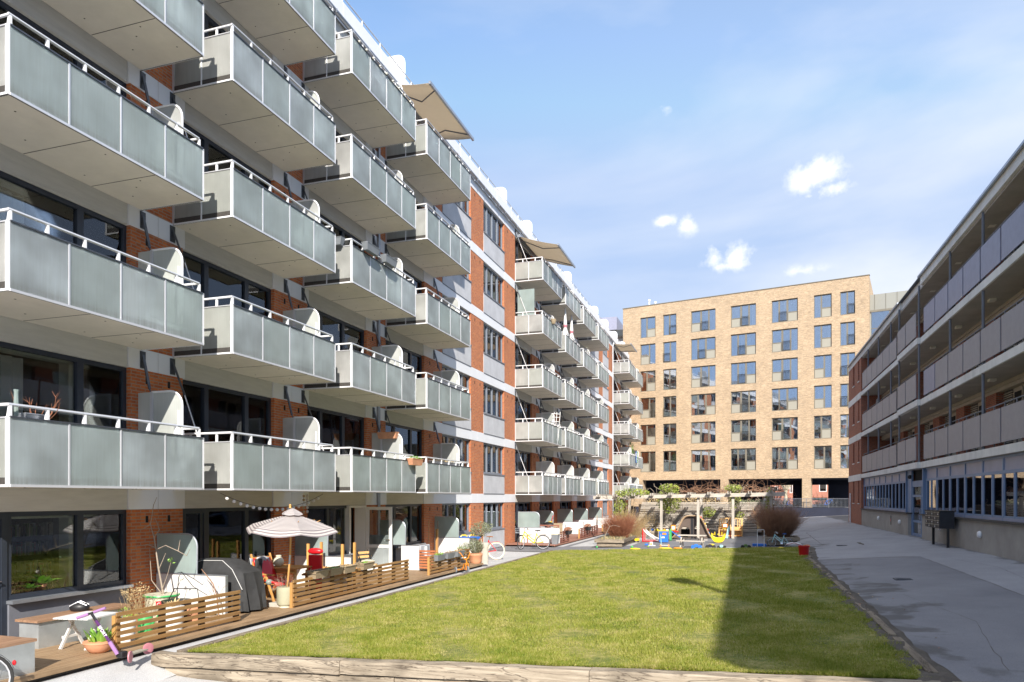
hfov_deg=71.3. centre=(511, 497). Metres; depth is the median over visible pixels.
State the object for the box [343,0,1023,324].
sky
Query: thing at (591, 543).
path
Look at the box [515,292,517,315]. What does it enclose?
window
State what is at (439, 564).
slatted fence
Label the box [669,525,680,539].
toy slide
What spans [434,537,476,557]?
partition
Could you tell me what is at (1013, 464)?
window
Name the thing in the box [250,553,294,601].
garden chair
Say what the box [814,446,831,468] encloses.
window
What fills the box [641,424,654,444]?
window
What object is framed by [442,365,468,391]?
window
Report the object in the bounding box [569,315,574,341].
closed parasol
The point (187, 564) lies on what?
privacy screen
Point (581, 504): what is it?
window
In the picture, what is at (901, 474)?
window
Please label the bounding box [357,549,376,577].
folding chair
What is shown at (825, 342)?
window
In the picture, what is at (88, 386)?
window
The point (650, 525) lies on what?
bare vine
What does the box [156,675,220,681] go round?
paving
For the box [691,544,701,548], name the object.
toy car
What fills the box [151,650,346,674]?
sleeper
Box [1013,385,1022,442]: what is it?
door
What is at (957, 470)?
window
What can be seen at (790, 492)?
brick house
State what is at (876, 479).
window
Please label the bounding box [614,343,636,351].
awning
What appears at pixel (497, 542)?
parked bicycle
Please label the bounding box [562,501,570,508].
window
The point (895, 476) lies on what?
window
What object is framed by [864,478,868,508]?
window
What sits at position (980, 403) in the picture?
door
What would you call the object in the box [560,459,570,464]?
window
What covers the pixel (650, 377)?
window
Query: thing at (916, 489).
door
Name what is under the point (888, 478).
window
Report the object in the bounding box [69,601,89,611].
bicycle helmet
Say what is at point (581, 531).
slatted fence
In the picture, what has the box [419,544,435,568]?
lounge chair
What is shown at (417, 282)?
window
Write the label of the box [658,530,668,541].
play tower
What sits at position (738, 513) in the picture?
climbing ivy
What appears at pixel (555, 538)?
waste bin
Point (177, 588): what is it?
black pot
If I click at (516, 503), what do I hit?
door
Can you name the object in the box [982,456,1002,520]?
window
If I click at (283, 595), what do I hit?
potted plant
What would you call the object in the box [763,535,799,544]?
timber planter
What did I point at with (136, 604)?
dry plant
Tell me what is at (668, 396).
window
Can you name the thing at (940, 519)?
letterbox stand
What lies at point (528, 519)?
privacy screen
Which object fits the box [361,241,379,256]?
balcony planter
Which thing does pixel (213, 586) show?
bare vine
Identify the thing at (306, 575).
dining table
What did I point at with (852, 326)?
window
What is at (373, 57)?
festoon bulbs
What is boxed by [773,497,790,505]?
hedge
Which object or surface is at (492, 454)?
window
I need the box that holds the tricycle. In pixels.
[454,552,469,572]
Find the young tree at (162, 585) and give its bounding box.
[134,497,189,593]
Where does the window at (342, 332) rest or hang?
in the apartment building at (202, 316)
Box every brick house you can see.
[771,485,792,503]
[812,485,827,503]
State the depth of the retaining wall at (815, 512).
69.46 m
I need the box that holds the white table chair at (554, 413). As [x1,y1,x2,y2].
[552,412,560,437]
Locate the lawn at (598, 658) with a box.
[194,547,920,678]
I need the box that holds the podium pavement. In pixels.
[777,504,848,507]
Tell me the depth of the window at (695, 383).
75.72 m
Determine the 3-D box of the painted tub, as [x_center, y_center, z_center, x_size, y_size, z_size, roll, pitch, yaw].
[-6.919,2.160,14.092,0.670,0.520,0.670,0,0,18]
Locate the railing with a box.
[764,498,848,507]
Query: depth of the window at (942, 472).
28.30 m
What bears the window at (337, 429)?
in the apartment building at (202, 316)
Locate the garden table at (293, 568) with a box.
[265,564,311,597]
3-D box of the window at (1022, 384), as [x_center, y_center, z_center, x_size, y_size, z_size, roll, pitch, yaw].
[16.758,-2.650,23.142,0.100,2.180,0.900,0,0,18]
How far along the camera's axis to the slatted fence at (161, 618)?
12.32 m
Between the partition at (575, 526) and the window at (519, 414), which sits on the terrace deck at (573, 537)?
the partition at (575, 526)
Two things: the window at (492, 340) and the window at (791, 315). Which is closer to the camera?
the window at (492, 340)
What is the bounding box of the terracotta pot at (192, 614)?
[187,605,205,621]
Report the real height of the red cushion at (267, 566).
0.662 m
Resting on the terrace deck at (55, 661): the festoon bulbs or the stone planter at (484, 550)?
the stone planter at (484, 550)
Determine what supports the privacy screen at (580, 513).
on the partition at (591, 522)
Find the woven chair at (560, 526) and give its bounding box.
[554,523,562,535]
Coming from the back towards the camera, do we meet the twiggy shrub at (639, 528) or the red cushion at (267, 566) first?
the twiggy shrub at (639, 528)
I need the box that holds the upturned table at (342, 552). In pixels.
[303,542,358,574]
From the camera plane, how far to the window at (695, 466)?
75.72 m
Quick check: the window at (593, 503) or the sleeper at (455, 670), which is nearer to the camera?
the sleeper at (455, 670)
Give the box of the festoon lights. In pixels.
[221,493,320,510]
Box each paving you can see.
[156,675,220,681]
[489,535,791,551]
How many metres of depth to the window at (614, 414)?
69.17 m
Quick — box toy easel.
[723,524,730,537]
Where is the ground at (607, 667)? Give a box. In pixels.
[235,653,916,679]
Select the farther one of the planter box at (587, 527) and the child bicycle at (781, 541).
the planter box at (587, 527)
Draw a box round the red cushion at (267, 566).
[253,557,292,586]
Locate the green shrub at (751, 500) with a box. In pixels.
[738,499,776,504]
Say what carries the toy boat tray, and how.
on the side table
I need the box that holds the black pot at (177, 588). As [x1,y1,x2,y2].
[161,572,206,622]
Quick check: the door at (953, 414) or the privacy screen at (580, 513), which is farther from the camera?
the privacy screen at (580, 513)
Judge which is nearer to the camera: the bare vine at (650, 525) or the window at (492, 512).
the window at (492, 512)
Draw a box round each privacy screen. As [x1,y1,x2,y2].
[157,533,197,573]
[295,535,328,555]
[377,520,405,544]
[435,516,458,537]
[518,512,539,527]
[536,510,553,523]
[557,509,572,521]
[574,508,587,519]
[589,507,601,517]
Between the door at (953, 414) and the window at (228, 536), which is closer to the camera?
the window at (228, 536)
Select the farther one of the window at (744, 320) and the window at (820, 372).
the window at (744, 320)
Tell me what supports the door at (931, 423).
in the gallery building at (935, 366)
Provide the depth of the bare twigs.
11.43 m
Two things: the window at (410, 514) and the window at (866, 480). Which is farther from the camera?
the window at (866, 480)
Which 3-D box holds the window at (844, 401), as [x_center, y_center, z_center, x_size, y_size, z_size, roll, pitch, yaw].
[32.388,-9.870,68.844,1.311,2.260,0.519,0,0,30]
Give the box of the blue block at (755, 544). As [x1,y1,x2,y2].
[752,543,766,545]
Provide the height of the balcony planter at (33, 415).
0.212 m
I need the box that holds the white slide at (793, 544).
[786,542,801,546]
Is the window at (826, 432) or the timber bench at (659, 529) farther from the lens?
the window at (826, 432)
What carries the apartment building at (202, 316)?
on the ground at (607, 667)
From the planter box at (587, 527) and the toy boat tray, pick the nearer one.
the toy boat tray
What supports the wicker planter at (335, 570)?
on the slatted fence at (313, 586)
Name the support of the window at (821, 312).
in the brick block at (749, 385)
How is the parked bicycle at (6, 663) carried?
on the path at (140, 668)
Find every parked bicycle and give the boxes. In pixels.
[0,655,16,681]
[476,534,504,558]
[515,528,549,548]
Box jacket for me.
[249,556,269,581]
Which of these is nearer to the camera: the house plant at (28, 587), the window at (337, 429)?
the house plant at (28, 587)
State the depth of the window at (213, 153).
17.17 m
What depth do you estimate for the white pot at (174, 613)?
13.02 m
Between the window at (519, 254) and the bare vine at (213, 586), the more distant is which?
the window at (519, 254)
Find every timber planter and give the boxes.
[594,535,637,546]
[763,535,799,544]
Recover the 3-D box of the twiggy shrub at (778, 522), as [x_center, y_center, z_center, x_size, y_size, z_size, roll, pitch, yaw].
[12.144,0.944,32.501,3.173,1.962,2.988,0,0,-32]
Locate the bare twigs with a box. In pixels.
[10,390,62,418]
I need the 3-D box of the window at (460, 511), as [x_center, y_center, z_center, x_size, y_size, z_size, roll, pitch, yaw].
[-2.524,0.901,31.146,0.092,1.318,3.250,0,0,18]
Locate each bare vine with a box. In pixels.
[201,569,227,614]
[632,511,668,537]
[672,478,743,506]
[719,476,794,504]
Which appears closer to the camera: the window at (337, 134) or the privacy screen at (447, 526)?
the window at (337, 134)
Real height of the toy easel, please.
0.802 m
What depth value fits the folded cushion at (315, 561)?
17.68 m
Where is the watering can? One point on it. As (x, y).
(146, 624)
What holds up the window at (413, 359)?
in the apartment building at (202, 316)
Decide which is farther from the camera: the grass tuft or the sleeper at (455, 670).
the grass tuft
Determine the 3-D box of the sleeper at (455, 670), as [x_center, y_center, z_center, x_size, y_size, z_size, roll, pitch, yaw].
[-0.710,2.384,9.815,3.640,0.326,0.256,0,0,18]
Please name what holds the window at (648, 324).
in the brick block at (749, 385)
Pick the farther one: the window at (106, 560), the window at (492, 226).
the window at (492, 226)
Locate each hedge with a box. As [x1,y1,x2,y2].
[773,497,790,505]
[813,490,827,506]
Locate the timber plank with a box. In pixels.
[436,529,438,553]
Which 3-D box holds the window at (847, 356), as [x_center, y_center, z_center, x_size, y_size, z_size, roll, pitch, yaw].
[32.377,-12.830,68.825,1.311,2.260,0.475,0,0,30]
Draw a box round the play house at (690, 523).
[672,515,714,538]
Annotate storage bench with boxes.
[0,635,36,680]
[15,603,133,648]
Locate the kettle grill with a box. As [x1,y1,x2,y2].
[541,522,553,527]
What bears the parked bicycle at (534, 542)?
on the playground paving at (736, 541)
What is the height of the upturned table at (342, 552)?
0.780 m
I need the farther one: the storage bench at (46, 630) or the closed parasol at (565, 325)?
the closed parasol at (565, 325)
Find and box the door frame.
[345,505,365,570]
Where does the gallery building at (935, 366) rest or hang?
on the road
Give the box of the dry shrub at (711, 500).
[633,497,729,503]
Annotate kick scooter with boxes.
[76,607,153,662]
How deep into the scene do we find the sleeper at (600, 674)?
8.74 m
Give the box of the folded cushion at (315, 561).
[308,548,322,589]
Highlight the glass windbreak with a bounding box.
[518,289,533,315]
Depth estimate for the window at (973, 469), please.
24.49 m
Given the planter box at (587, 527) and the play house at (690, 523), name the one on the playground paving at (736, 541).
the play house at (690, 523)
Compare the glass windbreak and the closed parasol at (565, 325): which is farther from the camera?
the closed parasol at (565, 325)
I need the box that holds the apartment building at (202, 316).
[0,0,642,636]
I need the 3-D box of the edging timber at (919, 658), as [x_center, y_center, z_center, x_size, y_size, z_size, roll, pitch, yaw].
[5.369,2.144,9.556,0.120,0.155,2.300,-1,0,19]
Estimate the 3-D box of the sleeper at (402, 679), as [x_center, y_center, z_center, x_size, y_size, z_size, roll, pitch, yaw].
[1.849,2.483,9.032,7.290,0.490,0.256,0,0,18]
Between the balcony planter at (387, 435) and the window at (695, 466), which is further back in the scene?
the window at (695, 466)
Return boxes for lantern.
[273,555,283,566]
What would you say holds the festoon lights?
hanging from the apartment building at (202, 316)
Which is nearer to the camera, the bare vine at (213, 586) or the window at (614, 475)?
the bare vine at (213, 586)
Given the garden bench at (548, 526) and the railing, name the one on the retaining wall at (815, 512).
the railing
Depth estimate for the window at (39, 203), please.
13.27 m
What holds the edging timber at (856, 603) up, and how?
on the soil strip
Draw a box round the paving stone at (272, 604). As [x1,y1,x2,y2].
[268,601,278,606]
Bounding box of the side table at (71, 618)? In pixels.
[53,611,115,650]
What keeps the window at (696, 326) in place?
in the brick block at (749, 385)
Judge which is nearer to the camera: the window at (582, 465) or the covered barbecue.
the covered barbecue
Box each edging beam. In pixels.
[177,604,354,652]
[351,576,454,604]
[455,560,513,576]
[514,550,552,560]
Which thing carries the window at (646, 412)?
in the brick block at (749, 385)
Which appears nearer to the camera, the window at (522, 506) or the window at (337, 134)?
the window at (337, 134)
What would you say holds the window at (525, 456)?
in the apartment building at (202, 316)
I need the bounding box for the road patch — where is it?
[819,557,1023,681]
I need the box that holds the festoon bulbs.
[355,34,412,103]
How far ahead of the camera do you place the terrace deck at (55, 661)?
12.97 m
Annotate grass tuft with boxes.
[597,534,632,539]
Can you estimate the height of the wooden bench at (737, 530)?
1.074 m
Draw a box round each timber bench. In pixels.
[641,528,688,536]
[715,529,760,535]
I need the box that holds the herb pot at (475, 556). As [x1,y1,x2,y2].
[457,538,483,562]
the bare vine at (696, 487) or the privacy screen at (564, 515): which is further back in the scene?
the privacy screen at (564, 515)
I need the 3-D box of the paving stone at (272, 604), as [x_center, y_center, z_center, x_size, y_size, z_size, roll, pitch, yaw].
[-5.213,2.375,15.887,0.330,0.090,0.270,0,0,18]
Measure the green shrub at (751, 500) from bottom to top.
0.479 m
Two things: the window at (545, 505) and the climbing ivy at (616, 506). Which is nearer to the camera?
the climbing ivy at (616, 506)
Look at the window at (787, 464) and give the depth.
71.80 m
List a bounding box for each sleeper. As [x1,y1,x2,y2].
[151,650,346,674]
[165,667,394,681]
[340,658,591,681]
[395,677,489,681]
[589,667,955,681]
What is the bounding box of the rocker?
[711,532,724,541]
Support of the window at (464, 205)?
in the apartment building at (202, 316)
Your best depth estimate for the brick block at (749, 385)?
74.00 m
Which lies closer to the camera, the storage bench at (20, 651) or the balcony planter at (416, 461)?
the storage bench at (20, 651)
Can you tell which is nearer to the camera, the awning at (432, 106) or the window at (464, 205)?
the awning at (432, 106)
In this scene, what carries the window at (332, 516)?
in the apartment building at (202, 316)
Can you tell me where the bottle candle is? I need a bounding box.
[13,389,18,415]
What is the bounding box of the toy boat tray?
[459,534,480,538]
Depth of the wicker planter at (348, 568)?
17.71 m
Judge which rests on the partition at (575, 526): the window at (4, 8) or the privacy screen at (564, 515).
the privacy screen at (564, 515)
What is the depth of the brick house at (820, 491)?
116.23 m
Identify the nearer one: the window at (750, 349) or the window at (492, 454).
the window at (492, 454)
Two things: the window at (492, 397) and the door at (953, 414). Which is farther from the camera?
the window at (492, 397)
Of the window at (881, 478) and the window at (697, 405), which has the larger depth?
the window at (697, 405)
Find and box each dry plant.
[120,586,150,627]
[121,582,166,613]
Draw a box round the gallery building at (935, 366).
[847,140,1023,561]
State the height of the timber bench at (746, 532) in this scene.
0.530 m
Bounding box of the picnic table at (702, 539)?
[676,534,707,546]
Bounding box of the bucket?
[798,545,809,555]
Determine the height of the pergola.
2.840 m
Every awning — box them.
[393,81,473,140]
[517,234,575,267]
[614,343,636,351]
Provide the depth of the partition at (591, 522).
51.79 m
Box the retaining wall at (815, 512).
[631,506,848,518]
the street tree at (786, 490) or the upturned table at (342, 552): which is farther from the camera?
the street tree at (786, 490)
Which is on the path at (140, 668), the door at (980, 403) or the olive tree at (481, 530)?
the olive tree at (481, 530)
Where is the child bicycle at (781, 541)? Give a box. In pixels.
[767,532,792,546]
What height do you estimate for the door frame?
2.170 m
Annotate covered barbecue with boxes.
[198,558,266,611]
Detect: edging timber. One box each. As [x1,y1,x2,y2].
[833,581,850,594]
[847,595,869,610]
[865,611,896,635]
[892,637,938,673]
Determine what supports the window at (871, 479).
in the gallery building at (935, 366)
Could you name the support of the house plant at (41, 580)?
on the apartment building at (202, 316)
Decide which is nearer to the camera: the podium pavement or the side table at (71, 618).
the side table at (71, 618)
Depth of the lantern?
17.47 m
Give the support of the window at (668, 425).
in the brick block at (749, 385)
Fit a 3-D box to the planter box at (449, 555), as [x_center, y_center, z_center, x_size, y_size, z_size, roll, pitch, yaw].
[-2.092,1.865,23.562,0.240,0.271,0.620,0,0,18]
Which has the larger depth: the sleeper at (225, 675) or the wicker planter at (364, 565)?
the wicker planter at (364, 565)
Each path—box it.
[40,551,540,681]
[512,525,649,546]
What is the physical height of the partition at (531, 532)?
0.810 m
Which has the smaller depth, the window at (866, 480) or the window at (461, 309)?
the window at (461, 309)
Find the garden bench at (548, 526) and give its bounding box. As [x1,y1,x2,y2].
[527,525,558,542]
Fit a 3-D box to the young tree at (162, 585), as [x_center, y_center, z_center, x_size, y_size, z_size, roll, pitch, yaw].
[-6.928,0.967,14.092,1.595,1.957,0.136,0,0,28]
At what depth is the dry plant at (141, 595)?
13.54 m
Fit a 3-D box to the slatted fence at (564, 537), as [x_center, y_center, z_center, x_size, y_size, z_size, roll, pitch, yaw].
[2.820,2.115,38.685,0.103,0.609,2.100,0,0,18]
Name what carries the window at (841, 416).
in the brick block at (749, 385)
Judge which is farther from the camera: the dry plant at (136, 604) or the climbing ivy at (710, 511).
the climbing ivy at (710, 511)
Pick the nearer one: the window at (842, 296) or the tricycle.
the tricycle
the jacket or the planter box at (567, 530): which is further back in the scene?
the planter box at (567, 530)
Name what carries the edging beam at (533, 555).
on the path at (140, 668)
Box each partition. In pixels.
[156,572,227,614]
[294,555,352,585]
[401,545,427,569]
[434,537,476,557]
[520,527,559,542]
[557,522,583,533]
[574,519,597,530]
[589,518,609,527]
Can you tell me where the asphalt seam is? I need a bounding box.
[806,529,1022,669]
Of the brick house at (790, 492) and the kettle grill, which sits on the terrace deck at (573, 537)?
the kettle grill
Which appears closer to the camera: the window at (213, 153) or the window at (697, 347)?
the window at (213, 153)
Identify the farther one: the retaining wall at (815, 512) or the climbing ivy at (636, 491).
the retaining wall at (815, 512)
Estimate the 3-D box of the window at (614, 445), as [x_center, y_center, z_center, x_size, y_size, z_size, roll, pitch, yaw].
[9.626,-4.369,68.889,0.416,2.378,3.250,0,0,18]
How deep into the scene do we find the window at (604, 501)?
64.71 m
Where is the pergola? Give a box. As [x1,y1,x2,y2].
[593,490,784,538]
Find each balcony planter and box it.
[18,412,44,418]
[336,236,344,246]
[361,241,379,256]
[376,432,398,438]
[380,254,397,267]
[407,456,423,465]
[429,460,458,465]
[430,377,461,389]
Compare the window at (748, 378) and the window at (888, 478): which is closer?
the window at (888, 478)
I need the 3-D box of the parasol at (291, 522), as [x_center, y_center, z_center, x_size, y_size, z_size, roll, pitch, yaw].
[-4.865,1.181,15.779,2.017,2.082,2.018,0,0,18]
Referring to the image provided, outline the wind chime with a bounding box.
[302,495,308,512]
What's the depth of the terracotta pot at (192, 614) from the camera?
13.62 m
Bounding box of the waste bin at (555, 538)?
[551,533,558,543]
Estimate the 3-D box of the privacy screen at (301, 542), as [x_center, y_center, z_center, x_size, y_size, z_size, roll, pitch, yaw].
[-5.532,1.174,19.688,1.068,0.860,0.036,0,0,18]
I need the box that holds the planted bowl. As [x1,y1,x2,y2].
[82,627,116,653]
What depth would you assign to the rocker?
35.74 m
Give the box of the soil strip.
[803,547,962,681]
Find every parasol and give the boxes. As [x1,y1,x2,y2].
[246,504,337,586]
[562,308,568,335]
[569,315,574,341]
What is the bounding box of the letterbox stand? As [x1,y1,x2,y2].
[924,510,954,547]
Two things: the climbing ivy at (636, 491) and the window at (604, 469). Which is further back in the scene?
the window at (604, 469)
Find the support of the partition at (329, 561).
on the terrace deck at (55, 661)
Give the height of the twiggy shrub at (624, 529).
1.723 m
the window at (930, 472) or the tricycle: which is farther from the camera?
the window at (930, 472)
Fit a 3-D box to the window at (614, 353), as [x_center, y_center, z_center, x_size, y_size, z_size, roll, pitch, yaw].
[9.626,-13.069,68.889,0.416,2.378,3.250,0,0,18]
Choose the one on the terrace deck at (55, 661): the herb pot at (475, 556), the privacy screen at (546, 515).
the herb pot at (475, 556)
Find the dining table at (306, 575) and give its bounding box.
[302,572,356,591]
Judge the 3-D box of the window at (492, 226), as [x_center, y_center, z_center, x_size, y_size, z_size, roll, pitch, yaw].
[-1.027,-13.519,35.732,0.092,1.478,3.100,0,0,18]
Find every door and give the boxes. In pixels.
[0,512,6,635]
[183,508,206,558]
[366,507,391,570]
[386,504,394,561]
[515,502,517,540]
[912,485,921,536]
[929,421,932,459]
[952,412,955,455]
[978,401,981,449]
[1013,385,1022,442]
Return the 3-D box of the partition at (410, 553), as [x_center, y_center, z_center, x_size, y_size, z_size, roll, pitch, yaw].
[-3.258,2.015,23.890,0.980,0.850,0.060,0,0,18]
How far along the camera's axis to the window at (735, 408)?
73.68 m
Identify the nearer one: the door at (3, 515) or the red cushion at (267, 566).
the door at (3, 515)
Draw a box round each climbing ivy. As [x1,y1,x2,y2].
[605,491,633,518]
[607,488,653,498]
[656,483,678,493]
[656,487,682,513]
[703,506,724,517]
[722,484,747,491]
[725,486,746,509]
[727,511,746,523]
[755,487,775,513]
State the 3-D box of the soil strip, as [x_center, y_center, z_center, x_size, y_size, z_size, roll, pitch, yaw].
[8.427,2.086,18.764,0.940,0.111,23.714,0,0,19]
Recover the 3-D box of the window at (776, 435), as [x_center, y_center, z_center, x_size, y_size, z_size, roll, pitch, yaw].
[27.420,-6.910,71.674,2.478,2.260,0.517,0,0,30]
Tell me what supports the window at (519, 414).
in the apartment building at (202, 316)
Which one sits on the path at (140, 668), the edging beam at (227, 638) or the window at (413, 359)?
the edging beam at (227, 638)
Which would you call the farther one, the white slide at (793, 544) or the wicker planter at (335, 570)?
the white slide at (793, 544)
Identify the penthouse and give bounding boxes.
[600,317,622,341]
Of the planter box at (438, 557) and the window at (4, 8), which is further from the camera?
the planter box at (438, 557)
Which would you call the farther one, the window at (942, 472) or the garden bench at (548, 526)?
the garden bench at (548, 526)
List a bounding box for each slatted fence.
[112,590,239,650]
[290,559,408,607]
[427,548,469,574]
[559,531,568,543]
[578,525,597,538]
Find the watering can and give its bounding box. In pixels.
[138,613,157,632]
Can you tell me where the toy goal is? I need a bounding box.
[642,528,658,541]
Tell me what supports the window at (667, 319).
in the brick block at (749, 385)
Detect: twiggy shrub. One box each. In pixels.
[599,509,642,537]
[601,504,655,537]
[741,499,811,536]
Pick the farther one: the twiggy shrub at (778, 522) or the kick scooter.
the twiggy shrub at (778, 522)
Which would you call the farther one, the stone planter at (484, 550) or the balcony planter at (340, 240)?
the stone planter at (484, 550)
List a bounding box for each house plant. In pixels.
[12,576,42,591]
[19,565,61,590]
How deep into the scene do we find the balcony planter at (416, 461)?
23.12 m
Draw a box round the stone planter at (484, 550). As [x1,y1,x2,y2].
[481,542,488,563]
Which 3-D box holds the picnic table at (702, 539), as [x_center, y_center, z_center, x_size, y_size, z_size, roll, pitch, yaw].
[8.240,1.999,32.655,1.260,0.593,1.310,0,0,21]
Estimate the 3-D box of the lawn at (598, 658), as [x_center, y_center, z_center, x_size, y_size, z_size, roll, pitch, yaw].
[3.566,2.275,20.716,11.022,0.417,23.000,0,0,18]
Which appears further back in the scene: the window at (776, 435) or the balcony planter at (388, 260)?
the window at (776, 435)
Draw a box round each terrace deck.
[0,562,483,681]
[505,528,605,546]
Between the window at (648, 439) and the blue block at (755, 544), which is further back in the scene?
the window at (648, 439)
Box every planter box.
[432,552,445,560]
[444,550,454,558]
[454,548,464,556]
[563,527,572,534]
[583,524,591,529]
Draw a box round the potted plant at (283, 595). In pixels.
[271,572,298,607]
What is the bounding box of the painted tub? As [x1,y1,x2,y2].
[143,592,179,621]
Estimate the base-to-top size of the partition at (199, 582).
0.810 m
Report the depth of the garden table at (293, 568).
17.29 m
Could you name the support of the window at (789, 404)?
in the brick block at (749, 385)
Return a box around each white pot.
[118,607,137,641]
[164,597,183,630]
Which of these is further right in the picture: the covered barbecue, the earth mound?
the earth mound
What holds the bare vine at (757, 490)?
on the pergola
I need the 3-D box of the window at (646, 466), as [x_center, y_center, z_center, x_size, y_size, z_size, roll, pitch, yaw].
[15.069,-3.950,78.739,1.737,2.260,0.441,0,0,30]
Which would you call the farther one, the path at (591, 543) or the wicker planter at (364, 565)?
the path at (591, 543)
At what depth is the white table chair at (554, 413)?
41.50 m
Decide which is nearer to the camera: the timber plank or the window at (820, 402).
the timber plank
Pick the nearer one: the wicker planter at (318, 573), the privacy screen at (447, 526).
the wicker planter at (318, 573)
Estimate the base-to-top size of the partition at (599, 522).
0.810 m
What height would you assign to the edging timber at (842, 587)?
0.155 m
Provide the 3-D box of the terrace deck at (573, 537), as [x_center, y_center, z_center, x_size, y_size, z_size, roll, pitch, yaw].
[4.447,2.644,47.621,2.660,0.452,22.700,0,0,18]
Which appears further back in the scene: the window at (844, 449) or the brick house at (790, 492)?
the brick house at (790, 492)
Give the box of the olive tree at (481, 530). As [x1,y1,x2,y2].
[470,521,492,552]
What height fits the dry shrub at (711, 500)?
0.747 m
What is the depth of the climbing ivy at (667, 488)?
41.44 m
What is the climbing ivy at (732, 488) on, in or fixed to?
on the pergola
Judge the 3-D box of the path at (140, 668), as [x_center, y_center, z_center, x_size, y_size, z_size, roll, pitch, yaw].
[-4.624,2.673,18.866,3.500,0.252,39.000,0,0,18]
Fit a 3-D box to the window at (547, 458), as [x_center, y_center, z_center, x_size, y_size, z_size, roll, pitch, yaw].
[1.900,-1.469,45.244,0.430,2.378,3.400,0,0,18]
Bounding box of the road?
[792,515,1023,594]
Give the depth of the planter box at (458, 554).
24.23 m
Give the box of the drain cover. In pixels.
[893,578,912,579]
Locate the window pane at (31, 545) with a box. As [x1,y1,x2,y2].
[11,518,52,592]
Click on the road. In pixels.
(831, 533)
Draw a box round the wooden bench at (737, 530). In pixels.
[719,518,742,536]
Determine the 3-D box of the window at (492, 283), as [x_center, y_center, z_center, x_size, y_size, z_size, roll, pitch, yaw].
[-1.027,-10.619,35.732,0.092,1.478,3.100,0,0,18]
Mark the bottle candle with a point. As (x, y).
(16, 401)
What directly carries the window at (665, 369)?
in the brick block at (749, 385)
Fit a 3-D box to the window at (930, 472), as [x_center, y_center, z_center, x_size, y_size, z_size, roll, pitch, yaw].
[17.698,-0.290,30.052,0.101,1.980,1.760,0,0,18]
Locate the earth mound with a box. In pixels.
[639,504,773,511]
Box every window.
[0,0,125,96]
[0,171,125,262]
[0,341,125,428]
[7,510,125,599]
[183,251,270,316]
[183,380,270,443]
[184,123,270,188]
[204,12,225,37]
[207,507,270,563]
[307,305,363,351]
[307,406,363,454]
[307,505,347,555]
[320,214,361,248]
[336,131,346,142]
[386,340,421,377]
[386,422,421,459]
[395,504,421,545]
[403,269,421,293]
[442,295,468,317]
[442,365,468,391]
[442,434,468,466]
[442,503,468,532]
[457,201,468,214]
[483,203,501,248]
[483,263,501,304]
[483,323,501,361]
[483,383,501,417]
[483,443,501,474]
[483,502,501,529]
[515,239,529,262]
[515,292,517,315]
[515,344,529,368]
[515,397,529,422]
[515,450,529,475]
[518,502,529,528]
[539,455,551,461]
[542,501,551,510]
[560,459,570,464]
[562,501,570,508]
[577,463,584,467]
[578,501,584,507]
[591,501,596,506]
[603,468,606,481]
[603,500,606,514]
[613,350,616,362]
[613,380,616,392]
[613,410,616,423]
[613,440,616,453]
[613,470,616,484]
[640,370,654,391]
[640,397,654,418]
[641,317,654,337]
[641,343,654,364]
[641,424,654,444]
[641,451,654,471]
[663,314,675,335]
[663,341,675,362]
[663,369,675,389]
[663,396,675,416]
[663,423,675,444]
[663,451,675,471]
[691,309,715,332]
[691,337,715,359]
[691,365,715,387]
[691,393,715,415]
[691,421,715,443]
[691,449,715,470]
[731,303,755,327]
[731,332,755,355]
[731,361,755,384]
[731,390,755,413]
[731,419,755,441]
[731,448,755,470]
[772,298,797,322]
[772,328,797,352]
[772,357,797,381]
[772,387,797,410]
[772,417,797,439]
[772,447,797,469]
[814,294,831,317]
[814,324,831,348]
[814,354,831,378]
[814,385,831,408]
[814,415,831,438]
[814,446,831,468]
[840,291,854,314]
[840,321,854,345]
[840,352,854,376]
[840,384,848,406]
[840,414,848,437]
[840,445,848,468]
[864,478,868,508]
[869,477,873,508]
[874,476,878,509]
[879,475,884,509]
[885,474,891,510]
[892,473,898,510]
[899,472,904,511]
[926,467,935,509]
[936,464,948,509]
[949,462,964,516]
[965,459,981,518]
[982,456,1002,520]
[1003,452,1023,522]
[1022,384,1023,440]
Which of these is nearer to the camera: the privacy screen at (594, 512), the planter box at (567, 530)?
the planter box at (567, 530)
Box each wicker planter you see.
[305,569,329,578]
[322,566,343,575]
[339,564,357,573]
[354,561,374,569]
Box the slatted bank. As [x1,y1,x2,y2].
[639,502,767,534]
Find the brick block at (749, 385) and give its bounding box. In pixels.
[622,274,907,507]
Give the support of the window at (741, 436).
in the brick block at (749, 385)
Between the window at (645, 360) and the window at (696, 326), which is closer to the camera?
the window at (696, 326)
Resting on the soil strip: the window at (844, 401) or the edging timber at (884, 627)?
the edging timber at (884, 627)
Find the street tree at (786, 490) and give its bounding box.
[781,485,790,501]
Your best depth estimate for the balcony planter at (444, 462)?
26.07 m
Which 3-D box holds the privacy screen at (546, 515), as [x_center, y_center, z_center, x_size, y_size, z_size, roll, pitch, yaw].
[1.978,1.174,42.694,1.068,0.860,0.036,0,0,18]
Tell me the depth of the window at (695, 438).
75.76 m
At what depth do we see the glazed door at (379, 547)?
23.47 m
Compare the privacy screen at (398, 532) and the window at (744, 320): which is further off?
the window at (744, 320)

